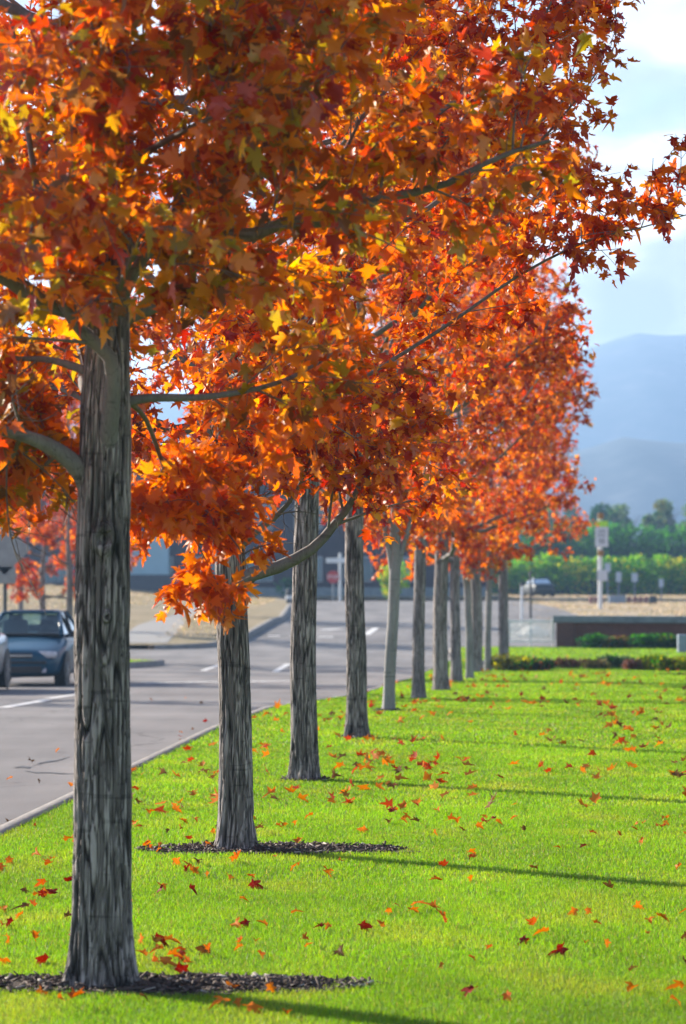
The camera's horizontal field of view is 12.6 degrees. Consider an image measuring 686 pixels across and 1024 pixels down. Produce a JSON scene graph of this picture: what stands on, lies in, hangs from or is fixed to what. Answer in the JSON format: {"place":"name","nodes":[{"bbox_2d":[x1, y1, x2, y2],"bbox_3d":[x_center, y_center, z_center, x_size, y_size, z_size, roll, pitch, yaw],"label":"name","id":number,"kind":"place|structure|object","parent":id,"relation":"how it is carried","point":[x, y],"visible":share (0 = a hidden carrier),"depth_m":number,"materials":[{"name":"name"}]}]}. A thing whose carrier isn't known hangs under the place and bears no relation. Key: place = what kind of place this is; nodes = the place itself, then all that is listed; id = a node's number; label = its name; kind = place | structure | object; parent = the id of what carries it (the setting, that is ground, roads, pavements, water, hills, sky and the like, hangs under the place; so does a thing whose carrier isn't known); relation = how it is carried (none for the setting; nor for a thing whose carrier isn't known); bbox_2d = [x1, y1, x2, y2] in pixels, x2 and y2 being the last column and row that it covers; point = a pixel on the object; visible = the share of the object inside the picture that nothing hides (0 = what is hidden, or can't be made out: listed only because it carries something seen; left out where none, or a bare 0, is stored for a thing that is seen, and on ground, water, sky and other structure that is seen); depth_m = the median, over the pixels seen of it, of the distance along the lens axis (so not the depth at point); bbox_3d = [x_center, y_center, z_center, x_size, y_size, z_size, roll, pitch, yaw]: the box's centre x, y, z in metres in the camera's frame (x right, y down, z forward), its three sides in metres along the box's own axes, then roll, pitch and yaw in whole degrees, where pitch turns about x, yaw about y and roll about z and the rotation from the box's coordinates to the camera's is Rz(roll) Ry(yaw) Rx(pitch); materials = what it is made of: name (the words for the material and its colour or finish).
{"place":"outdoors","nodes":[
{"label":"outdoors","id":0,"kind":"place"},
{"bbox_2d":[129,606,196,642],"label":"footpath","id":1,"kind":"structure","parent":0,"point":[152,631],"depth_m":109.93,"materials":[{"name":"concrete"}]},
{"bbox_2d":[0,582,483,644],"bbox_3d":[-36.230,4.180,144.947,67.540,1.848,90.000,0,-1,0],"label":"dry bank","id":2,"kind":"structure","parent":0,"point":[257,615],"depth_m":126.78,"materials":[{"name":"plant"}]},
{"bbox_2d":[10,475,74,618],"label":"maple tree","id":3,"kind":"object","parent":2,"relation":"on","point":[48,570],"visible":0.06,"depth_m":111.86,"materials":[{"name":"orange plant"}]},
{"bbox_2d":[45,436,149,554],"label":"maple tree","id":4,"kind":"object","parent":2,"relation":"on","point":[75,525],"visible":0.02,"depth_m":128.44,"materials":[{"name":"orange plant"}]},
{"bbox_2d":[286,589,291,602],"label":"bollard","id":5,"kind":"object","parent":2,"relation":"on","point":[288,595],"visible":0.91,"depth_m":159.82,"materials":[{"name":"metal"}]},
{"bbox_2d":[0,601,575,824],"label":"road","id":6,"kind":"structure","parent":0,"point":[39,732],"depth_m":54.07,"materials":[{"name":"asphalt"}]},
{"bbox_2d":[0,628,10,688],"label":"parked car","id":7,"kind":"object","parent":6,"relation":"on","point":[5,667],"visible":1,"depth_m":53.86,"materials":[{"name":"silver metal"}]},
{"bbox_2d":[0,700,48,707],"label":"lane marking","id":8,"kind":"object","parent":6,"relation":"on","point":[20,704],"visible":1,"depth_m":44.12,"materials":[{"name":"paint"}]},
{"bbox_2d":[0,610,73,685],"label":"parked car","id":9,"kind":"object","parent":6,"relation":"on","point":[44,648],"visible":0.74,"depth_m":57.81,"materials":[{"name":"blue paint"}]},
{"bbox_2d":[130,658,164,667],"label":"kerb","id":10,"kind":"structure","parent":6,"relation":"on","point":[147,663],"depth_m":79.49,"materials":[{"name":"concrete"}]},
{"bbox_2d":[135,681,260,682],"bbox_3d":[-2.414,3.359,61.560,3.579,0.031,0.500,1,-1,-30],"label":"lane marking","id":11,"kind":"object","parent":6,"relation":"on","point":[180,682],"visible":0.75,"depth_m":60.83,"materials":[{"name":"paint"}]},
{"bbox_2d":[148,598,290,649],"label":"kerb","id":12,"kind":"structure","parent":6,"relation":"on","point":[282,616],"depth_m":108.12,"materials":[{"name":"concrete"}]},
{"bbox_2d":[0,647,450,834],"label":"kerb","id":13,"kind":"structure","parent":6,"relation":"on","point":[25,817],"depth_m":25.40,"materials":[{"name":"concrete"}]},
{"bbox_2d":[327,571,338,600],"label":"stop sign","id":14,"kind":"object","parent":6,"relation":"on","point":[332,577],"visible":1,"depth_m":187.88,"materials":[{"name":"metal"}]},
{"bbox_2d":[326,553,344,600],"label":"street sign","id":15,"kind":"object","parent":6,"relation":"on","point":[339,560],"visible":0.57,"depth_m":187.85,"materials":[{"name":"metal"}]},
{"bbox_2d":[377,561,410,598],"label":"shrub","id":16,"kind":"object","parent":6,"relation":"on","point":[384,580],"visible":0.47,"depth_m":185.62,"materials":[{"name":"green plant"}]},
{"bbox_2d":[0,646,685,1023],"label":"lawn","id":17,"kind":"structure","parent":0,"point":[626,827],"depth_m":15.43,"materials":[{"name":"plant"}]},
{"bbox_2d":[35,953,52,965],"bbox_3d":[-1.205,1.833,12.557,0.082,0.111,0.079,1,-1,-38],"label":"fallen leaf","id":18,"kind":"object","parent":17,"relation":"on","point":[41,959],"visible":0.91,"depth_m":12.56,"materials":[{"name":"plant"}]},
{"bbox_2d":[67,987,83,999],"bbox_3d":[-0.980,1.750,11.318,0.101,0.031,0.079,-18,5,-41],"label":"fallen leaf","id":19,"kind":"object","parent":17,"relation":"on","point":[73,993],"visible":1,"depth_m":11.32,"materials":[{"name":"plant"}]},
{"bbox_2d":[154,932,169,947],"bbox_3d":[-0.761,1.852,13.145,0.092,0.160,0.057,-11,-18,-25],"label":"fallen leaf","id":20,"kind":"object","parent":17,"relation":"on","point":[163,941],"visible":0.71,"depth_m":13.15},
{"bbox_2d":[159,956,176,966],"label":"fallen leaf","id":21,"kind":"object","parent":17,"relation":"on","point":[164,960],"visible":0.87,"depth_m":12.45,"materials":[{"name":"plant"}]},
{"bbox_2d":[167,948,183,957],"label":"fallen leaf","id":22,"kind":"object","parent":17,"relation":"on","point":[173,952],"visible":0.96,"depth_m":12.68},
{"bbox_2d":[174,960,188,973],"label":"fallen leaf","id":23,"kind":"object","parent":17,"relation":"on","point":[180,967],"visible":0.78,"depth_m":12.28,"materials":[{"name":"plant"}]},
{"bbox_2d":[195,944,210,955],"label":"fallen leaf","id":24,"kind":"object","parent":17,"relation":"on","point":[201,949],"visible":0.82,"depth_m":12.89,"materials":[{"name":"plant"}]},
{"bbox_2d":[0,707,421,995],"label":"mulch","id":25,"kind":"object","parent":17,"relation":"on","point":[145,980],"visible":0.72,"depth_m":11.86,"materials":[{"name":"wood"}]},
{"bbox_2d":[208,996,230,1009],"bbox_3d":[-0.446,1.781,11.232,0.060,0.058,0.133,0,-1,12],"label":"fallen leaf","id":26,"kind":"object","parent":17,"relation":"on","point":[219,999],"visible":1,"depth_m":11.24,"materials":[{"name":"plant"}]},
{"bbox_2d":[242,1001,262,1014],"bbox_3d":[-0.309,1.815,11.190,0.125,0.096,0.068,-1,-1,35],"label":"fallen leaf","id":27,"kind":"object","parent":17,"relation":"on","point":[253,1006],"visible":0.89,"depth_m":11.21,"materials":[{"name":"plant"}]},
{"bbox_2d":[248,878,266,889],"bbox_3d":[-0.421,1.867,15.582,0.115,0.076,0.056,0,-1,3],"label":"fallen leaf","id":28,"kind":"object","parent":17,"relation":"on","point":[253,882],"visible":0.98,"depth_m":15.59,"materials":[{"name":"plant"}]},
{"bbox_2d":[266,978,275,991],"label":"fallen leaf","id":29,"kind":"object","parent":17,"relation":"on","point":[270,986],"visible":0.98,"depth_m":11.73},
{"bbox_2d":[0,0,610,987],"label":"maple tree","id":30,"kind":"object","parent":17,"relation":"on","point":[96,242],"visible":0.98,"depth_m":11.84,"materials":[{"name":"orange plant"}]},
{"bbox_2d":[68,0,582,779],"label":"maple tree","id":31,"kind":"object","parent":17,"relation":"on","point":[304,756],"visible":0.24,"depth_m":23.64,"materials":[{"name":"orange plant"}]},
{"bbox_2d":[332,943,344,955],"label":"fallen leaf","id":32,"kind":"object","parent":17,"relation":"on","point":[339,951],"visible":1,"depth_m":12.82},
{"bbox_2d":[0,0,685,848],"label":"maple tree","id":33,"kind":"object","parent":17,"relation":"on","point":[340,444],"visible":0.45,"depth_m":17.72,"materials":[{"name":"orange plant"}]},
{"bbox_2d":[358,919,372,932],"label":"fallen leaf","id":34,"kind":"object","parent":17,"relation":"on","point":[364,925],"visible":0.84,"depth_m":13.72,"materials":[{"name":"plant"}]},
{"bbox_2d":[136,0,602,736],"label":"maple tree","id":35,"kind":"object","parent":17,"relation":"on","point":[356,690],"visible":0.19,"depth_m":29.60,"materials":[{"name":"orange plant"}]},
{"bbox_2d":[131,655,685,812],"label":"fallen leaves","id":36,"kind":"object","parent":17,"relation":"on","point":[434,785],"visible":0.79,"depth_m":25.61,"materials":[{"name":"orange plant"}]},
{"bbox_2d":[247,40,592,709],"bbox_3d":[0.702,-1.623,35.375,4.203,8.005,3.982,0,-1,0],"label":"maple tree","id":37,"kind":"object","parent":17,"relation":"on","point":[396,550],"visible":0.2,"depth_m":35.21,"materials":[{"name":"orange plant"}]},
{"bbox_2d":[281,15,595,698],"bbox_3d":[0.906,-2.107,41.551,4.750,9.444,4.250,-1,-1,40],"label":"maple tree","id":38,"kind":"object","parent":17,"relation":"on","point":[418,571],"visible":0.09,"depth_m":41.42,"materials":[{"name":"orange plant"}]},
{"bbox_2d":[320,180,592,690],"bbox_3d":[1.381,-1.821,46.660,4.226,9.259,4.364,0,-1,16],"label":"maple tree","id":39,"kind":"object","parent":17,"relation":"on","point":[443,554],"visible":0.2,"depth_m":46.68,"materials":[{"name":"orange plant"}]},
{"bbox_2d":[319,99,599,680],"bbox_3d":[2.047,-2.199,54.092,4.759,10.578,5.320,0,-1,10],"label":"maple tree","id":40,"kind":"object","parent":17,"relation":"on","point":[456,673],"visible":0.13,"depth_m":54.03,"materials":[{"name":"orange plant"}]},
{"bbox_2d":[460,984,478,998],"bbox_3d":[0.469,1.811,11.588,0.076,0.097,0.081,0,-1,13],"label":"fallen leaf","id":41,"kind":"object","parent":17,"relation":"on","point":[469,989],"visible":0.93,"depth_m":11.60,"materials":[{"name":"plant"}]},
{"bbox_2d":[372,264,578,678],"bbox_3d":[2.267,-0.858,57.728,4.061,8.165,4.287,-1,-1,29],"label":"maple tree","id":42,"kind":"object","parent":17,"relation":"on","point":[467,559],"visible":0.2,"depth_m":57.54,"materials":[{"name":"orange plant"}]},
{"bbox_2d":[409,303,583,670],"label":"maple tree","id":43,"kind":"object","parent":17,"relation":"on","point":[489,575],"visible":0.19,"depth_m":66.26,"materials":[{"name":"orange plant"}]},
{"bbox_2d":[409,259,585,670],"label":"maple tree","id":44,"kind":"object","parent":17,"relation":"on","point":[476,604],"visible":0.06,"depth_m":65.07,"materials":[{"name":"orange plant"}]},
{"bbox_2d":[401,256,598,657],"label":"maple tree","id":45,"kind":"object","parent":17,"relation":"on","point":[503,625],"visible":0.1,"depth_m":75.22,"materials":[{"name":"orange plant"}]},
{"bbox_2d":[502,990,510,1000],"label":"fallen leaf","id":46,"kind":"object","parent":17,"relation":"on","point":[507,994],"visible":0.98,"depth_m":11.51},
{"bbox_2d":[491,652,536,670],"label":"shrub","id":47,"kind":"object","parent":17,"relation":"on","point":[501,662],"visible":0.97,"depth_m":66.18,"materials":[{"name":"green plant"}]},
{"bbox_2d":[518,655,554,670],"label":"shrub","id":48,"kind":"object","parent":17,"relation":"on","point":[547,663],"visible":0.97,"depth_m":66.09,"materials":[{"name":"green plant"}]},
{"bbox_2d":[545,941,568,956],"bbox_3d":[0.887,1.819,12.875,0.107,0.058,0.101,-33,-6,41],"label":"fallen leaf","id":49,"kind":"object","parent":17,"relation":"on","point":[561,949],"visible":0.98,"depth_m":12.86,"materials":[{"name":"plant"}]},
{"bbox_2d":[552,656,593,667],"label":"shrub","id":50,"kind":"object","parent":17,"relation":"on","point":[565,662],"visible":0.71,"depth_m":69.74,"materials":[{"name":"green plant"}]},
{"bbox_2d":[575,633,610,647],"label":"shrub","id":51,"kind":"object","parent":17,"relation":"on","point":[593,640],"visible":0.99,"depth_m":95.41,"materials":[{"name":"green plant"}]},
{"bbox_2d":[582,658,610,668],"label":"shrub","id":52,"kind":"object","parent":17,"relation":"on","point":[596,663],"visible":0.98,"depth_m":68.55,"materials":[{"name":"green plant"}]},
{"bbox_2d":[596,653,634,667],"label":"shrub","id":53,"kind":"object","parent":17,"relation":"on","point":[615,661],"visible":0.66,"depth_m":69.75,"materials":[{"name":"green plant"}]},
{"bbox_2d":[599,635,632,647],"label":"shrub","id":54,"kind":"object","parent":17,"relation":"on","point":[617,642],"visible":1,"depth_m":95.23,"materials":[{"name":"green plant"}]},
{"bbox_2d":[553,615,685,646],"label":"brick wall","id":55,"kind":"structure","parent":17,"relation":"on","point":[570,629],"depth_m":96.46,"materials":[{"name":"brick"}]},
{"bbox_2d":[508,619,553,646],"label":"railing","id":56,"kind":"object","parent":55,"relation":"attached to","point":[536,641],"visible":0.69,"depth_m":97.13,"materials":[{"name":"metal"}]},
{"bbox_2d":[625,981,638,991],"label":"fallen leaf","id":57,"kind":"object","parent":17,"relation":"on","point":[630,986],"visible":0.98,"depth_m":11.78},
{"bbox_2d":[621,658,644,669],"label":"shrub","id":58,"kind":"object","parent":17,"relation":"on","point":[630,664],"visible":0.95,"depth_m":67.31,"materials":[{"name":"plant"}]},
{"bbox_2d":[625,633,672,648],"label":"shrub","id":59,"kind":"object","parent":17,"relation":"on","point":[648,640],"visible":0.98,"depth_m":95.03,"materials":[{"name":"green plant"}]},
{"bbox_2d":[636,653,665,669],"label":"shrub","id":60,"kind":"object","parent":17,"relation":"on","point":[647,663],"visible":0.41,"depth_m":67.32,"materials":[{"name":"green plant"}]},
{"bbox_2d":[657,634,676,648],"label":"shrub","id":61,"kind":"object","parent":17,"relation":"on","point":[671,642],"visible":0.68,"depth_m":94.78,"materials":[{"name":"green plant"}]},
{"bbox_2d":[651,656,685,670],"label":"shrub","id":62,"kind":"object","parent":17,"relation":"on","point":[663,663],"visible":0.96,"depth_m":66.16,"materials":[{"name":"green plant"}]},
{"bbox_2d":[664,980,685,989],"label":"fallen leaf","id":63,"kind":"object","parent":17,"relation":"on","point":[679,983],"visible":0.98,"depth_m":11.77,"materials":[{"name":"plant"}]},
{"bbox_2d":[672,654,685,670],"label":"shrub","id":64,"kind":"object","parent":17,"relation":"on","point":[681,661],"visible":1,"depth_m":66.06,"materials":[{"name":"green plant"}]},
{"bbox_2d":[677,634,685,652],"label":"utility box","id":65,"kind":"object","parent":17,"relation":"on","point":[681,642],"visible":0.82,"depth_m":90.38,"materials":[{"name":"metal"}]},
{"bbox_2d":[679,636,685,650],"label":"door","id":66,"kind":"structure","parent":65,"relation":"in","point":[682,639],"depth_m":90.39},
{"bbox_2d":[0,0,685,393],"label":"sky","id":67,"kind":"structure","parent":0,"point":[650,105],"materials":[{"name":"white"}]},
{"bbox_2d":[63,333,685,452],"bbox_3d":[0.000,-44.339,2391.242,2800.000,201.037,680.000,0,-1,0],"label":"mountain range","id":68,"kind":"structure","parent":0,"point":[640,379],"depth_m":2291.98,"materials":[{"name":"blue"}]},
{"bbox_2d":[259,594,515,597],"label":"dry bank","id":69,"kind":"structure","parent":0,"point":[495,596],"depth_m":197.69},
{"bbox_2d":[12,457,491,596],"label":"brick building","id":70,"kind":"structure","parent":69,"relation":"on","point":[156,572],"depth_m":205.95,"materials":[{"name":"brick"}]},
{"bbox_2d":[45,556,72,581],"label":"window","id":71,"kind":"structure","parent":70,"relation":"in","point":[62,573],"depth_m":205.84,"materials":[{"name":"glass"}]},
{"bbox_2d":[169,556,172,574],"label":"window","id":72,"kind":"structure","parent":70,"relation":"in","point":[171,557],"depth_m":205.84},
{"bbox_2d":[245,556,272,581],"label":"window","id":73,"kind":"structure","parent":70,"relation":"in","point":[267,579],"depth_m":205.84,"materials":[{"name":"glass"}]},
{"bbox_2d":[252,504,272,528],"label":"window","id":74,"kind":"structure","parent":70,"relation":"in","point":[269,506],"depth_m":205.94,"materials":[{"name":"glass"}]},
{"bbox_2d":[294,504,322,528],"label":"window","id":75,"kind":"structure","parent":70,"relation":"in","point":[320,512],"depth_m":205.94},
{"bbox_2d":[317,556,322,581],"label":"window","id":76,"kind":"structure","parent":70,"relation":"in","point":[319,558],"depth_m":205.84,"materials":[{"name":"glass"}]},
{"bbox_2d":[344,556,371,581],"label":"window","id":77,"kind":"structure","parent":70,"relation":"in","point":[367,564],"depth_m":205.84,"materials":[{"name":"glass"}]},
{"bbox_2d":[401,556,414,581],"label":"window","id":78,"kind":"structure","parent":70,"relation":"in","point":[405,558],"depth_m":205.84,"materials":[{"name":"glass"}]},
{"bbox_2d":[130,595,685,651],"bbox_3d":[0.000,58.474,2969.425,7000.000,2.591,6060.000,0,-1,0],"label":"ground","id":79,"kind":"structure","parent":0,"point":[145,647],"depth_m":163.04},
{"bbox_2d":[273,576,291,594],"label":"shrub","id":80,"kind":"object","parent":79,"relation":"on","point":[288,582],"visible":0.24,"depth_m":191.93,"materials":[{"name":"green plant"}]},
{"bbox_2d":[520,583,522,624],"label":"thin post","id":81,"kind":"object","parent":79,"relation":"on","point":[521,601],"visible":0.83,"depth_m":117.92,"materials":[{"name":"metal"}]},
{"bbox_2d":[529,572,531,624],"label":"thin post","id":82,"kind":"object","parent":79,"relation":"on","point":[530,595],"visible":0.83,"depth_m":117.93,"materials":[{"name":"metal"}]},
{"bbox_2d":[517,626,550,637],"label":"boulder","id":83,"kind":"object","parent":79,"relation":"on","point":[532,632],"visible":0.16,"depth_m":107.63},
{"bbox_2d":[523,578,554,596],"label":"parked car","id":84,"kind":"object","parent":79,"relation":"on","point":[542,586],"visible":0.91,"depth_m":229.94,"materials":[{"name":"paint"}]},
{"bbox_2d":[541,508,574,562],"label":"distant tree","id":85,"kind":"object","parent":79,"relation":"on","point":[550,513],"visible":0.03,"depth_m":345.18,"materials":[{"name":"green plant"}]},
{"bbox_2d":[560,508,580,551],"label":"distant tree","id":86,"kind":"object","parent":79,"relation":"on","point":[569,514],"visible":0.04,"depth_m":352.17,"materials":[{"name":"green plant"}]},
{"bbox_2d":[482,594,685,619],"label":"dry field grass","id":87,"kind":"structure","parent":79,"relation":"on","point":[664,598],"depth_m":172.72,"materials":[{"name":"beige plant"}]},
{"bbox_2d":[492,551,685,594],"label":"hedge","id":88,"kind":"object","parent":79,"relation":"on","point":[555,573],"visible":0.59,"depth_m":249.31,"materials":[{"name":"green plant"}]},
{"bbox_2d":[494,521,685,580],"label":"hedge","id":89,"kind":"object","parent":79,"relation":"on","point":[648,549],"visible":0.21,"depth_m":284.08,"materials":[{"name":"green plant"}]},
{"bbox_2d":[578,502,621,550],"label":"distant tree","id":90,"kind":"object","parent":79,"relation":"on","point":[597,509],"visible":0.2,"depth_m":338.71,"materials":[{"name":"green plant"}]},
{"bbox_2d":[595,513,607,608],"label":"school sign","id":91,"kind":"object","parent":79,"relation":"on","point":[601,535],"visible":1,"depth_m":151.10,"materials":[{"name":"metal"}]},
{"bbox_2d":[605,563,610,599],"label":"field sign","id":92,"kind":"object","parent":79,"relation":"on","point":[608,567],"visible":0.76,"depth_m":199.89,"materials":[{"name":"metal"}]},
{"bbox_2d":[596,504,632,544],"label":"distant tree","id":93,"kind":"object","parent":79,"relation":"on","point":[616,513],"visible":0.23,"depth_m":345.38,"materials":[{"name":"green plant"}]},
{"bbox_2d":[608,595,625,603],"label":"utility box","id":94,"kind":"object","parent":79,"relation":"on","point":[616,599],"visible":0.79,"depth_m":177.69,"materials":[{"name":"metal"}]},
{"bbox_2d":[616,572,620,594],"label":"field sign","id":95,"kind":"object","parent":79,"relation":"on","point":[618,577],"visible":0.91,"depth_m":199.87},
{"bbox_2d":[616,503,638,545],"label":"distant tree","id":96,"kind":"object","parent":79,"relation":"on","point":[627,521],"visible":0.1,"depth_m":351.66,"materials":[{"name":"green plant"}]},
{"bbox_2d":[632,573,637,596],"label":"field sign","id":97,"kind":"object","parent":79,"relation":"on","point":[634,577],"visible":0.92,"depth_m":199.87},
{"bbox_2d":[636,513,658,561],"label":"distant tree","id":98,"kind":"object","parent":79,"relation":"on","point":[649,520],"visible":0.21,"depth_m":339.59,"materials":[{"name":"green plant"}]},
{"bbox_2d":[642,498,674,558],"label":"distant tree","id":99,"kind":"object","parent":79,"relation":"on","point":[659,521],"visible":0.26,"depth_m":345.59,"materials":[{"name":"green plant"}]},
{"bbox_2d":[656,498,680,545],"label":"distant tree","id":100,"kind":"object","parent":79,"relation":"on","point":[667,516],"visible":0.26,"depth_m":351.83,"materials":[{"name":"green plant"}]},
{"bbox_2d":[675,504,685,530],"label":"distant tree","id":101,"kind":"object","parent":79,"relation":"on","point":[680,524],"visible":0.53,"depth_m":340.52,"materials":[{"name":"green plant"}]},
{"bbox_2d":[492,437,685,558],"bbox_3d":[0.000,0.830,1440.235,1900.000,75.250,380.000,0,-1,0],"label":"mountain ridge","id":102,"kind":"structure","parent":0,"point":[639,477],"depth_m":1381.67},
{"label":"dry verge","id":103,"kind":"structure","parent":0,"visible":0},
{"bbox_2d":[0,527,30,618],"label":"warning sign","id":104,"kind":"object","parent":103,"relation":"on","point":[8,561],"visible":0.74,"depth_m":74.91,"materials":[{"name":"metal"}]},
{"bbox_2d":[11,349,79,619],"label":"maple tree","id":105,"kind":"object","parent":103,"relation":"on","point":[43,566],"visible":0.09,"depth_m":85.90,"materials":[{"name":"orange plant"}]},
{"bbox_2d":[7,317,153,617],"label":"maple tree","id":106,"kind":"object","parent":103,"relation":"on","point":[68,543],"visible":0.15,"depth_m":79.44,"materials":[{"name":"orange plant"}]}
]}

